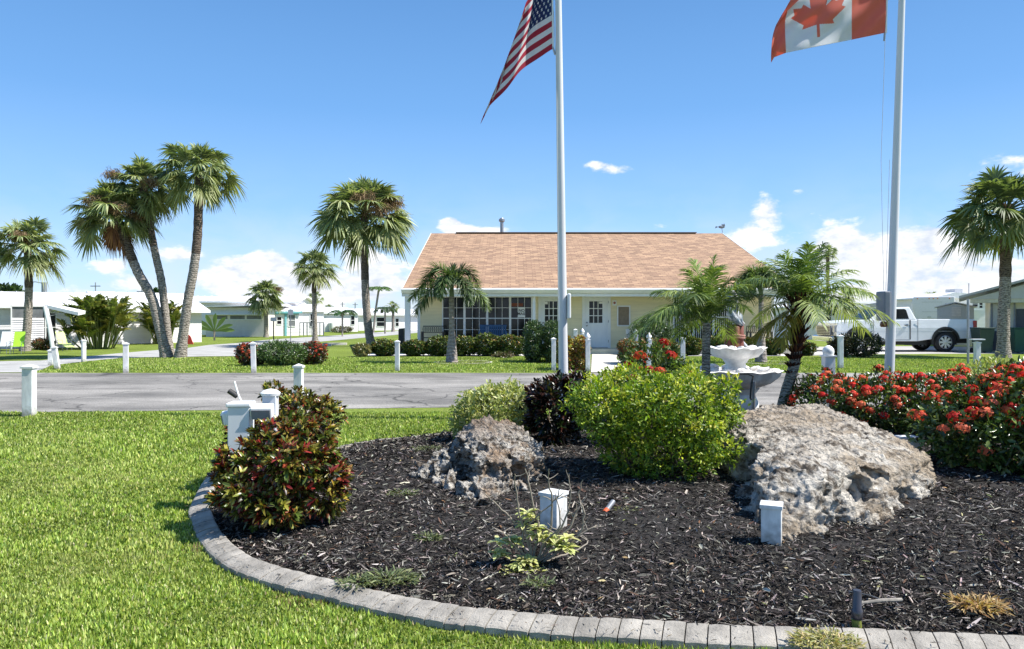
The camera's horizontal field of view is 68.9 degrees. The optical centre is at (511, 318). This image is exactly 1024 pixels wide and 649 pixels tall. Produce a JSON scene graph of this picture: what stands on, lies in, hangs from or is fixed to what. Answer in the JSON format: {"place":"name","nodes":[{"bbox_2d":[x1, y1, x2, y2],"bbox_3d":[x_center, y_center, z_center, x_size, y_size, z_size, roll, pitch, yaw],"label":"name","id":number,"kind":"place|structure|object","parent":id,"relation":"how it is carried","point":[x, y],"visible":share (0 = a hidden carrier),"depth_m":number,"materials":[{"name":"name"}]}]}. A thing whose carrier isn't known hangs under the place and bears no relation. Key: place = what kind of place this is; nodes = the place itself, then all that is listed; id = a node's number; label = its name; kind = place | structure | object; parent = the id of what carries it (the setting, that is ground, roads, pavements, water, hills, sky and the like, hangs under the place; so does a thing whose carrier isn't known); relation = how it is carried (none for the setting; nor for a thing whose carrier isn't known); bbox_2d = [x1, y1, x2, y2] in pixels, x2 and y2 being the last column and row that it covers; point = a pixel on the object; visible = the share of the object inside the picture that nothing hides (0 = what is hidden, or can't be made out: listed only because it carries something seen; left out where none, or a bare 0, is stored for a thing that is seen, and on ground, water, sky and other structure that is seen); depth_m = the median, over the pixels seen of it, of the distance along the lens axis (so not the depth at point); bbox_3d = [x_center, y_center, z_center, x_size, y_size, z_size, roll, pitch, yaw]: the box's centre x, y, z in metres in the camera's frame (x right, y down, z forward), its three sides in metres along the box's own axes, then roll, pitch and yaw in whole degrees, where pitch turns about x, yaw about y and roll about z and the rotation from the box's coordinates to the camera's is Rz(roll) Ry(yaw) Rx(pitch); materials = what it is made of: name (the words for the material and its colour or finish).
{"place":"outdoors","nodes":[
{"label":"outdoors","id":0,"kind":"place"},
{"bbox_2d":[0,330,416,371],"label":"side road","id":1,"kind":"structure","parent":0,"point":[205,350],"depth_m":29.78,"materials":[{"name":"concrete"}]},
{"bbox_2d":[0,373,979,411],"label":"road","id":2,"kind":"structure","parent":0,"point":[63,392],"depth_m":14.59,"materials":[{"name":"grey asphalt"}]},
{"bbox_2d":[0,330,1023,648],"bbox_3d":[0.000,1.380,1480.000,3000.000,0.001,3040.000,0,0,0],"label":"ground","id":3,"kind":"structure","parent":0,"point":[118,348],"depth_m":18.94,"materials":[{"name":"green plant"}]},
{"bbox_2d":[11,305,45,348],"bbox_3d":[-21.738,0.400,33.585,1.348,1.960,0.100,0,0,-34],"label":"porch screen","id":4,"kind":"object","parent":3,"relation":"on","point":[38,311],"visible":0.54,"depth_m":33.65,"materials":[{"name":"white paint"}]},
{"bbox_2d":[20,364,38,416],"bbox_3d":[-6.751,1.011,10.443,0.167,0.738,0.167,0,0,-6],"label":"marker post","id":5,"kind":"object","parent":3,"relation":"on","point":[29,389],"visible":0.83,"depth_m":10.38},
{"bbox_2d":[0,216,69,350],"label":"sabal palm","id":6,"kind":"object","parent":3,"relation":"on","point":[28,238],"visible":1,"depth_m":30.90,"materials":[{"name":"green plant"}]},
{"bbox_2d":[31,336,55,349],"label":"hedge shrub","id":7,"kind":"object","parent":3,"relation":"on","point":[39,343],"visible":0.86,"depth_m":32.35,"materials":[{"name":"green plant"}]},
{"bbox_2d":[0,291,113,348],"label":"mobile home","id":8,"kind":"object","parent":3,"relation":"on","point":[8,300],"visible":0.41,"depth_m":34.81,"materials":[{"name":"white paint"}]},
{"bbox_2d":[43,304,85,347],"bbox_3d":[-17.725,0.318,29.384,1.770,1.791,0.918,0,0,0],"label":"patio awning","id":9,"kind":"object","parent":3,"relation":"on","point":[47,307],"visible":0.91,"depth_m":29.00,"materials":[{"name":"white paint"}]},
{"bbox_2d":[51,294,139,348],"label":"areca palm","id":10,"kind":"object","parent":3,"relation":"on","point":[99,319],"visible":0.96,"depth_m":32.98,"materials":[{"name":"green plant"}]},
{"bbox_2d":[60,178,173,357],"bbox_3d":[-13.577,-1.721,25.712,3.019,6.309,3.088,0,0,38],"label":"sabal palm","id":11,"kind":"object","parent":3,"relation":"on","point":[118,233],"visible":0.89,"depth_m":25.60,"materials":[{"name":"green plant"}]},
{"bbox_2d":[94,154,185,354],"bbox_3d":[-12.787,-2.170,26.068,3.047,7.136,2.868,0,0,0],"label":"sabal palm","id":12,"kind":"object","parent":3,"relation":"on","point":[134,173],"visible":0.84,"depth_m":25.80,"materials":[{"name":"green plant"}]},
{"bbox_2d":[86,291,210,343],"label":"mobile home","id":13,"kind":"object","parent":3,"relation":"on","point":[137,333],"visible":0.36,"depth_m":41.98,"materials":[{"name":"white paint"}]},
{"bbox_2d":[133,300,181,343],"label":"areca palm","id":14,"kind":"object","parent":3,"relation":"on","point":[147,322],"visible":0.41,"depth_m":39.54,"materials":[{"name":"green plant"}]},
{"bbox_2d":[146,142,247,357],"bbox_3d":[-10.815,-2.365,25.460,3.201,7.547,2.920,0,0,-37],"label":"sabal palm","id":15,"kind":"object","parent":3,"relation":"on","point":[206,184],"visible":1,"depth_m":25.51,"materials":[{"name":"green plant"}]},
{"bbox_2d":[202,313,234,340],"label":"banana plant","id":16,"kind":"object","parent":3,"relation":"on","point":[225,328],"visible":0.87,"depth_m":45.91,"materials":[{"name":"green plant"}]},
{"bbox_2d":[233,341,258,365],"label":"hedge shrub","id":17,"kind":"object","parent":3,"relation":"on","point":[242,348],"visible":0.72,"depth_m":21.32,"materials":[{"name":"red plant"}]},
{"bbox_2d":[205,305,296,336],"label":"garage","id":18,"kind":"structure","parent":3,"relation":"on","point":[243,321],"depth_m":55.20,"materials":[{"name":"white paint"}]},
{"bbox_2d":[193,296,311,334],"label":"mobile home","id":19,"kind":"object","parent":3,"relation":"on","point":[207,301],"visible":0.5,"depth_m":61.90,"materials":[{"name":"white paint"}]},
{"bbox_2d":[243,280,284,336],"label":"sabal palm","id":20,"kind":"object","parent":3,"relation":"on","point":[264,303],"visible":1,"depth_m":53.27,"materials":[{"name":"green plant"}]},
{"bbox_2d":[244,304,301,335],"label":"mobile home","id":21,"kind":"object","parent":3,"relation":"on","point":[282,325],"visible":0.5,"depth_m":58.19,"materials":[{"name":"white paint"}]},
{"bbox_2d":[256,338,310,365],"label":"hedge shrub","id":22,"kind":"object","parent":3,"relation":"on","point":[283,355],"visible":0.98,"depth_m":21.33,"materials":[{"name":"green plant"}]},
{"bbox_2d":[292,364,304,407],"bbox_3d":[-3.050,1.014,10.674,0.143,0.732,0.143,0,0,0],"label":"marker post","id":23,"kind":"object","parent":3,"relation":"on","point":[298,374],"visible":0.58,"depth_m":10.62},
{"bbox_2d":[295,304,325,334],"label":"mobile home","id":24,"kind":"object","parent":3,"relation":"on","point":[305,315],"visible":0.38,"depth_m":60.64,"materials":[{"name":"white paint"}]},
{"bbox_2d":[297,340,328,364],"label":"hedge shrub","id":25,"kind":"object","parent":3,"relation":"on","point":[316,348],"visible":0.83,"depth_m":21.90,"materials":[{"name":"red plant"}]},
{"bbox_2d":[288,250,343,341],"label":"sabal palm","id":26,"kind":"object","parent":3,"relation":"on","point":[317,277],"visible":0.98,"depth_m":42.77,"materials":[{"name":"green plant"}]},
{"bbox_2d":[320,307,360,331],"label":"mobile home","id":27,"kind":"object","parent":3,"relation":"on","point":[351,321],"visible":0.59,"depth_m":75.41,"materials":[{"name":"white paint"}]},
{"bbox_2d":[305,174,416,343],"bbox_3d":[-7.276,-2.736,36.262,5.362,8.350,5.234,0,0,0],"label":"sabal palm","id":28,"kind":"object","parent":3,"relation":"on","point":[339,221],"visible":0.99,"depth_m":35.71,"materials":[{"name":"green plant"}]},
{"bbox_2d":[351,343,371,356],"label":"hedge shrub","id":29,"kind":"object","parent":3,"relation":"on","point":[356,348],"visible":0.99,"depth_m":26.59,"materials":[{"name":"green plant"}]},
{"bbox_2d":[370,338,394,355],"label":"hedge shrub","id":30,"kind":"object","parent":3,"relation":"on","point":[383,347],"visible":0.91,"depth_m":26.93,"materials":[{"name":"green plant"}]},
{"bbox_2d":[354,309,416,330],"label":"mobile home","id":31,"kind":"object","parent":3,"relation":"on","point":[399,319],"visible":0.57,"depth_m":83.85,"materials":[{"name":"white paint"}]},
{"bbox_2d":[360,565,425,590],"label":"weed","id":32,"kind":"object","parent":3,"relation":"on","point":[408,576],"visible":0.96,"depth_m":3.74,"materials":[{"name":"green plant"}]},
{"bbox_2d":[400,338,427,355],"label":"hedge shrub","id":33,"kind":"object","parent":3,"relation":"on","point":[414,347],"visible":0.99,"depth_m":26.94,"materials":[{"name":"green plant"}]},
{"bbox_2d":[424,334,447,355],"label":"hedge shrub","id":34,"kind":"object","parent":3,"relation":"on","point":[435,346],"visible":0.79,"depth_m":26.95,"materials":[{"name":"green plant"}]},
{"bbox_2d":[368,354,522,355],"bbox_3d":[-2.369,1.368,27.928,6.385,0.001,1.815,0,0,0],"label":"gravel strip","id":35,"kind":"object","parent":3,"relation":"on","point":[429,355],"visible":0.2,"depth_m":27.31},
{"bbox_2d":[492,334,524,355],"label":"hedge shrub","id":36,"kind":"object","parent":35,"relation":"on","point":[511,343],"visible":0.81,"depth_m":26.95,"materials":[{"name":"green plant"}]},
{"bbox_2d":[445,334,479,355],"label":"hedge shrub","id":37,"kind":"object","parent":3,"relation":"on","point":[461,342],"visible":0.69,"depth_m":26.92,"materials":[{"name":"green plant"}]},
{"bbox_2d":[471,332,502,355],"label":"hedge shrub","id":38,"kind":"object","parent":3,"relation":"on","point":[487,342],"visible":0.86,"depth_m":26.95,"materials":[{"name":"green plant"}]},
{"bbox_2d":[522,319,557,362],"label":"hedge shrub","id":39,"kind":"object","parent":3,"relation":"on","point":[535,349],"visible":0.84,"depth_m":22.70,"materials":[{"name":"green plant"}]},
{"bbox_2d":[556,334,591,370],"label":"hedge shrub","id":40,"kind":"object","parent":3,"relation":"on","point":[576,351],"visible":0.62,"depth_m":19.44,"materials":[{"name":"green plant"}]},
{"bbox_2d":[401,232,792,353],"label":"clubhouse","id":41,"kind":"structure","parent":3,"relation":"on","point":[632,270],"depth_m":30.07},
{"bbox_2d":[442,297,463,336],"bbox_3d":[-2.337,0.042,29.740,0.892,1.828,0.080,0,0,0],"label":"window","id":42,"kind":"structure","parent":41,"relation":"in","point":[458,302],"depth_m":29.76,"materials":[{"name":"glass"}]},
{"bbox_2d":[464,297,486,339],"bbox_3d":[-1.440,0.042,29.740,0.903,1.828,0.080,0,0,0],"label":"window","id":43,"kind":"structure","parent":41,"relation":"in","point":[475,316],"depth_m":29.76,"materials":[{"name":"glass"}]},
{"bbox_2d":[487,297,509,341],"bbox_3d":[-0.531,0.042,29.740,0.914,1.828,0.080,0,0,0],"label":"window","id":44,"kind":"structure","parent":41,"relation":"in","point":[499,314],"depth_m":29.76,"materials":[{"name":"glass"}]},
{"bbox_2d":[510,297,531,340],"bbox_3d":[0.367,0.042,29.740,0.882,1.828,0.080,0,0,0],"label":"window","id":45,"kind":"structure","parent":41,"relation":"in","point":[517,323],"depth_m":29.76,"materials":[{"name":"glass"}]},
{"bbox_2d":[541,297,557,343],"bbox_3d":[1.561,0.171,29.712,0.828,1.999,0.105,0,0,0],"label":"door","id":46,"kind":"structure","parent":41,"relation":"in","point":[549,311],"depth_m":29.72,"materials":[{"name":"white plastic"}]},
{"bbox_2d":[585,297,608,346],"bbox_3d":[3.367,0.171,29.712,0.955,1.999,0.105,0,0,0],"label":"door","id":47,"kind":"structure","parent":41,"relation":"in","point":[596,314],"depth_m":29.72,"materials":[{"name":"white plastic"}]},
{"bbox_2d":[617,306,629,325],"bbox_3d":[4.441,-0.085,29.700,0.531,0.829,0.060,0,0,0],"label":"notice board","id":48,"kind":"object","parent":41,"relation":"attached to","point":[623,315],"visible":0.91,"depth_m":29.70,"materials":[{"name":"white paint"}]},
{"bbox_2d":[170,405,1023,648],"bbox_3d":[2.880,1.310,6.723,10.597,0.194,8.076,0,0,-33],"label":"mulch","id":49,"kind":"object","parent":3,"relation":"on","point":[408,444],"visible":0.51,"depth_m":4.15,"materials":[{"name":"black plant"}]},
{"bbox_2d":[226,401,255,465],"bbox_3d":[-1.942,0.990,5.351,0.170,0.779,0.170,0,0,-6],"label":"garden post","id":50,"kind":"object","parent":49,"relation":"on","point":[240,420],"visible":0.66,"depth_m":5.28,"materials":[{"name":"white plastic"}]},
{"bbox_2d":[250,403,274,419],"bbox_3d":[-1.796,0.666,5.333,0.178,0.107,0.136,0,0,-6],"label":"floodlight","id":51,"kind":"object","parent":50,"relation":"attached to","point":[262,411],"visible":0.94,"depth_m":5.28,"materials":[{"name":"white paint"}]},
{"bbox_2d":[260,389,280,466],"bbox_3d":[-1.812,0.955,5.601,0.150,0.850,0.150,0,0,-6],"label":"garden post","id":52,"kind":"object","parent":49,"relation":"on","point":[270,395],"visible":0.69,"depth_m":5.55,"materials":[{"name":"white plastic"}]},
{"bbox_2d":[202,407,356,533],"bbox_3d":[-1.494,0.977,4.870,0.980,0.788,0.852,0,0,0],"label":"croton bush","id":53,"kind":"object","parent":49,"relation":"on","point":[291,457],"visible":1,"depth_m":4.68,"materials":[{"name":"green plant"}]},
{"bbox_2d":[257,379,348,477],"bbox_3d":[-1.732,0.934,6.143,0.786,0.869,0.657,0,0,0],"label":"croton bush","id":54,"kind":"object","parent":49,"relation":"on","point":[307,401],"visible":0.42,"depth_m":6.07,"materials":[{"name":"green plant"}]},
{"bbox_2d":[333,572,378,589],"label":"weed","id":55,"kind":"object","parent":49,"relation":"on","point":[354,578],"visible":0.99,"depth_m":3.68,"materials":[{"name":"green plant"}]},
{"bbox_2d":[409,414,547,505],"bbox_3d":[-0.281,1.208,5.938,1.192,0.756,1.605,0,0,0],"label":"rock","id":56,"kind":"object","parent":49,"relation":"on","point":[489,455],"visible":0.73,"depth_m":5.93,"materials":[{"name":"stone"}]},
{"bbox_2d":[447,374,535,438],"bbox_3d":[-0.195,1.008,8.014,1.022,0.814,0.909,0,0,0],"label":"variegated shrub","id":57,"kind":"object","parent":49,"relation":"on","point":[495,398],"visible":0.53,"depth_m":7.83,"materials":[{"name":"green plant"}]},
{"bbox_2d":[484,466,602,574],"bbox_3d":[0.169,1.087,4.042,0.662,0.597,0.350,0,0,-12],"label":"twiggy plant","id":58,"kind":"object","parent":49,"relation":"on","point":[523,559],"visible":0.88,"depth_m":4.01,"materials":[{"name":"green plant"}]},
{"bbox_2d":[512,368,590,446],"bbox_3d":[0.451,0.956,7.747,0.774,0.890,0.804,0,0,36],"label":"dark croton bush","id":59,"kind":"object","parent":49,"relation":"on","point":[545,394],"visible":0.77,"depth_m":7.61,"materials":[{"name":"black plant"}]},
{"bbox_2d":[538,488,568,529],"bbox_3d":[0.261,1.212,4.683,0.140,0.276,0.140,0,0,36],"label":"garden post","id":60,"kind":"object","parent":49,"relation":"on","point":[545,515],"visible":0.59,"depth_m":4.64,"materials":[{"name":"white plastic"}]},
{"bbox_2d":[552,0,567,418],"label":"flagpole","id":61,"kind":"object","parent":49,"relation":"on","point":[562,305],"visible":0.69,"depth_m":9.96,"materials":[{"name":"metal"}]},
{"bbox_2d":[481,0,553,121],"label":"national flag","id":62,"kind":"object","parent":61,"relation":"hanging from","point":[533,40],"visible":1,"depth_m":10.01,"materials":[{"name":"fabric"}]},
{"bbox_2d":[615,337,695,438],"bbox_3d":[1.458,0.769,7.761,0.835,1.175,0.832,0,0,-41],"label":"ixora bush","id":63,"kind":"object","parent":49,"relation":"on","point":[669,354],"visible":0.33,"depth_m":7.70,"materials":[{"name":"red plant"}]},
{"bbox_2d":[557,359,755,483],"bbox_3d":[1.223,0.844,6.259,1.583,1.069,1.268,0,0,18],"label":"duranta bush","id":64,"kind":"object","parent":49,"relation":"on","point":[614,431],"visible":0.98,"depth_m":6.02,"materials":[{"name":"green plant"}]},
{"bbox_2d":[625,254,765,383],"bbox_3d":[2.259,0.289,9.406,1.874,2.185,1.787,0,0,0],"label":"date palm","id":65,"kind":"object","parent":49,"relation":"on","point":[702,298],"visible":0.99,"depth_m":9.23,"materials":[{"name":"green plant"}]},
{"bbox_2d":[696,346,783,409],"bbox_3d":[3.292,0.898,10.989,1.348,0.964,1.338,0,0,0],"label":"fountain","id":66,"kind":"object","parent":49,"relation":"on","point":[735,359],"visible":0.59,"depth_m":10.67,"materials":[{"name":"concrete"}]},
{"bbox_2d":[724,290,746,347],"bbox_3d":[3.272,0.024,11.002,0.353,0.909,0.310,0,0,-34],"label":"pelican statue","id":67,"kind":"object","parent":66,"relation":"on","point":[739,321],"visible":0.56,"depth_m":10.91,"materials":[{"name":"multicoloured stone"}]},
{"bbox_2d":[760,500,782,545],"bbox_3d":[1.518,1.210,4.366,0.125,0.281,0.125,0,0,22],"label":"garden post","id":68,"kind":"object","parent":49,"relation":"on","point":[771,522],"visible":0.8,"depth_m":4.32,"materials":[{"name":"white plastic"}]},
{"bbox_2d":[721,241,901,406],"bbox_3d":[3.545,0.228,8.997,1.985,2.338,1.983,0,0,0],"label":"date palm","id":69,"kind":"object","parent":49,"relation":"on","point":[801,293],"visible":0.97,"depth_m":8.87,"materials":[{"name":"green plant"}]},
{"bbox_2d":[719,403,936,540],"bbox_3d":[2.523,1.162,5.754,1.768,0.701,3.071,0,0,9],"label":"rock","id":70,"kind":"object","parent":49,"relation":"on","point":[814,468],"visible":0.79,"depth_m":5.34,"materials":[{"name":"stone"}]},
{"bbox_2d":[820,345,836,407],"bbox_3d":[4.597,0.888,10.854,0.180,0.985,0.180,0,0,0],"label":"marker post","id":71,"kind":"object","parent":49,"relation":"on","point":[828,356],"visible":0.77,"depth_m":10.78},
{"bbox_2d":[851,589,862,627],"bbox_3d":[1.485,1.251,3.214,0.048,0.162,0.047,0,0,0],"label":"solar stake light","id":72,"kind":"object","parent":49,"relation":"on","point":[856,614],"visible":0.96,"depth_m":3.20,"materials":[{"name":"black plastic"}]},
{"bbox_2d":[881,0,904,411],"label":"flagpole","id":73,"kind":"object","parent":49,"relation":"on","point":[890,337],"visible":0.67,"depth_m":9.96,"materials":[{"name":"metal"}]},
{"bbox_2d":[771,0,887,61],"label":"national flag","id":74,"kind":"object","parent":73,"relation":"attached to","point":[802,24],"visible":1,"depth_m":10.01,"materials":[{"name":"fabric"}]},
{"bbox_2d":[876,291,889,326],"bbox_3d":[4.974,-0.118,10.000,0.090,0.478,0.240,0,0,0],"label":"meter housing","id":75,"kind":"object","parent":73,"relation":"attached to","point":[883,305],"visible":0.88,"depth_m":9.93,"materials":[{"name":"grey paint"}]},
{"bbox_2d":[778,363,1023,439],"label":"ixora bush","id":76,"kind":"object","parent":49,"relation":"on","point":[863,388],"visible":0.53,"depth_m":8.35,"materials":[{"name":"red plant"}]},
{"bbox_2d":[899,357,1023,477],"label":"ixora bush","id":77,"kind":"object","parent":49,"relation":"on","point":[999,385],"visible":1,"depth_m":6.25,"materials":[{"name":"red plant"}]},
{"bbox_2d":[940,590,1013,617],"bbox_3d":[2.122,1.290,3.397,0.304,0.070,0.247,0,0,0],"label":"weed","id":78,"kind":"object","parent":49,"relation":"on","point":[994,603],"visible":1,"depth_m":3.39,"materials":[{"name":"yellow plant"}]},
{"bbox_2d":[935,351,1022,394],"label":"variegated shrub","id":79,"kind":"object","parent":49,"relation":"on","point":[995,361],"visible":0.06,"depth_m":8.71,"materials":[{"name":"green plant"}]},
{"bbox_2d":[188,405,1023,648],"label":"garden kerb","id":80,"kind":"structure","parent":3,"relation":"on","point":[574,629],"depth_m":3.24,"materials":[{"name":"concrete"}]},
{"bbox_2d":[782,624,867,648],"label":"weed","id":81,"kind":"object","parent":80,"relation":"on","point":[815,636],"visible":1,"depth_m":3.04,"materials":[{"name":"green plant"}]},
{"bbox_2d":[591,354,625,371],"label":"footpath","id":82,"kind":"structure","parent":3,"relation":"on","point":[600,362],"depth_m":22.87,"materials":[{"name":"concrete"}]},
{"bbox_2d":[616,337,645,363],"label":"hedge shrub","id":83,"kind":"object","parent":3,"relation":"on","point":[622,347],"visible":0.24,"depth_m":21.92,"materials":[{"name":"green plant"}]},
{"bbox_2d":[626,319,675,338],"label":"hedge shrub","id":84,"kind":"object","parent":3,"relation":"on","point":[663,334],"visible":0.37,"depth_m":27.53,"materials":[{"name":"green plant"}]},
{"bbox_2d":[645,337,680,369],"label":"hedge shrub","id":85,"kind":"object","parent":3,"relation":"on","point":[675,347],"visible":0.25,"depth_m":19.47,"materials":[{"name":"green plant"}]},
{"bbox_2d":[679,335,701,355],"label":"hedge shrub","id":86,"kind":"object","parent":3,"relation":"on","point":[693,345],"visible":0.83,"depth_m":27.27,"materials":[{"name":"green plant"}]},
{"bbox_2d":[774,302,875,339],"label":"mobile home","id":87,"kind":"object","parent":3,"relation":"on","point":[811,332],"visible":0.21,"depth_m":48.00,"materials":[{"name":"white paint"}]},
{"bbox_2d":[837,335,843,367],"bbox_3d":[8.948,0.915,20.337,0.149,0.930,0.149,0,0,0],"label":"marker post","id":88,"kind":"object","parent":3,"relation":"on","point":[840,351],"visible":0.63,"depth_m":20.28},
{"bbox_2d":[827,333,855,357],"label":"hedge shrub","id":89,"kind":"object","parent":3,"relation":"on","point":[847,341],"visible":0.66,"depth_m":25.76,"materials":[{"name":"green plant"}]},
{"bbox_2d":[845,328,884,357],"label":"hedge shrub","id":90,"kind":"object","parent":3,"relation":"on","point":[874,349],"visible":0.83,"depth_m":25.63,"materials":[{"name":"green plant"}]},
{"bbox_2d":[875,283,984,326],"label":"mobile home","id":91,"kind":"object","parent":3,"relation":"on","point":[906,301],"visible":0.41,"depth_m":52.00,"materials":[{"name":"white paint"}]},
{"bbox_2d":[912,296,954,318],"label":"camper","id":92,"kind":"object","parent":3,"relation":"on","point":[923,308],"visible":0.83,"depth_m":45.60,"materials":[{"name":"white metal"}]},
{"bbox_2d":[934,302,976,345],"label":"garden shed","id":93,"kind":"structure","parent":3,"relation":"on","point":[955,310],"depth_m":37.58,"materials":[{"name":"white metal"}]},
{"bbox_2d":[936,165,1023,357],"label":"sabal palm","id":94,"kind":"object","parent":3,"relation":"on","point":[1005,221],"visible":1,"depth_m":25.82,"materials":[{"name":"green plant"}]},
{"bbox_2d":[959,279,1023,351],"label":"gabled house","id":95,"kind":"structure","parent":3,"relation":"on","point":[988,297],"depth_m":30.38,"materials":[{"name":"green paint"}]},
{"bbox_2d":[0,0,1023,309],"label":"sky","id":96,"kind":"structure","parent":0,"point":[679,116],"materials":[{"name":"blue"}]},
{"bbox_2d":[814,346,1023,354],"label":"road","id":97,"kind":"structure","parent":0,"point":[929,350],"depth_m":30.76,"materials":[{"name":"concrete"}]},
{"bbox_2d":[812,307,976,351],"bbox_3d":[15.980,0.466,31.183,6.034,1.848,2.190,0,0,0],"label":"pickup truck","id":98,"kind":"object","parent":97,"relation":"on","point":[943,335],"visible":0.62,"depth_m":30.33,"materials":[{"name":"white metal"}]},
{"bbox_2d":[970,327,995,352],"bbox_3d":[18.648,0.875,29.609,0.620,1.010,0.738,0,0,0],"label":"wheeled bin","id":99,"kind":"object","parent":97,"relation":"on","point":[986,334],"visible":0.9,"depth_m":29.33,"materials":[{"name":"plastic"}]},
{"bbox_2d":[1010,327,1023,352],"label":"wheeled bin","id":100,"kind":"object","parent":97,"relation":"on","point":[1016,339],"visible":0.66,"depth_m":29.33,"materials":[{"name":"plastic"}]},
{"label":"mulch ring","id":101,"kind":"object","parent":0,"visible":0},
{"bbox_2d":[407,260,490,362],"bbox_3d":[-1.961,-0.206,22.930,2.746,3.171,1.672,0,0,0],"label":"foxtail palm","id":102,"kind":"object","parent":101,"relation":"on","point":[452,277],"visible":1,"depth_m":22.81,"materials":[{"name":"green plant"}]},
{"label":"mulch ring","id":103,"kind":"object","parent":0,"visible":0},
{"bbox_2d":[733,264,784,362],"bbox_3d":[7.676,-0.163,22.942,1.771,3.085,1.740,0,0,0],"label":"foxtail palm","id":104,"kind":"object","parent":103,"relation":"on","point":[762,357],"visible":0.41,"depth_m":22.85,"materials":[{"name":"green plant"}]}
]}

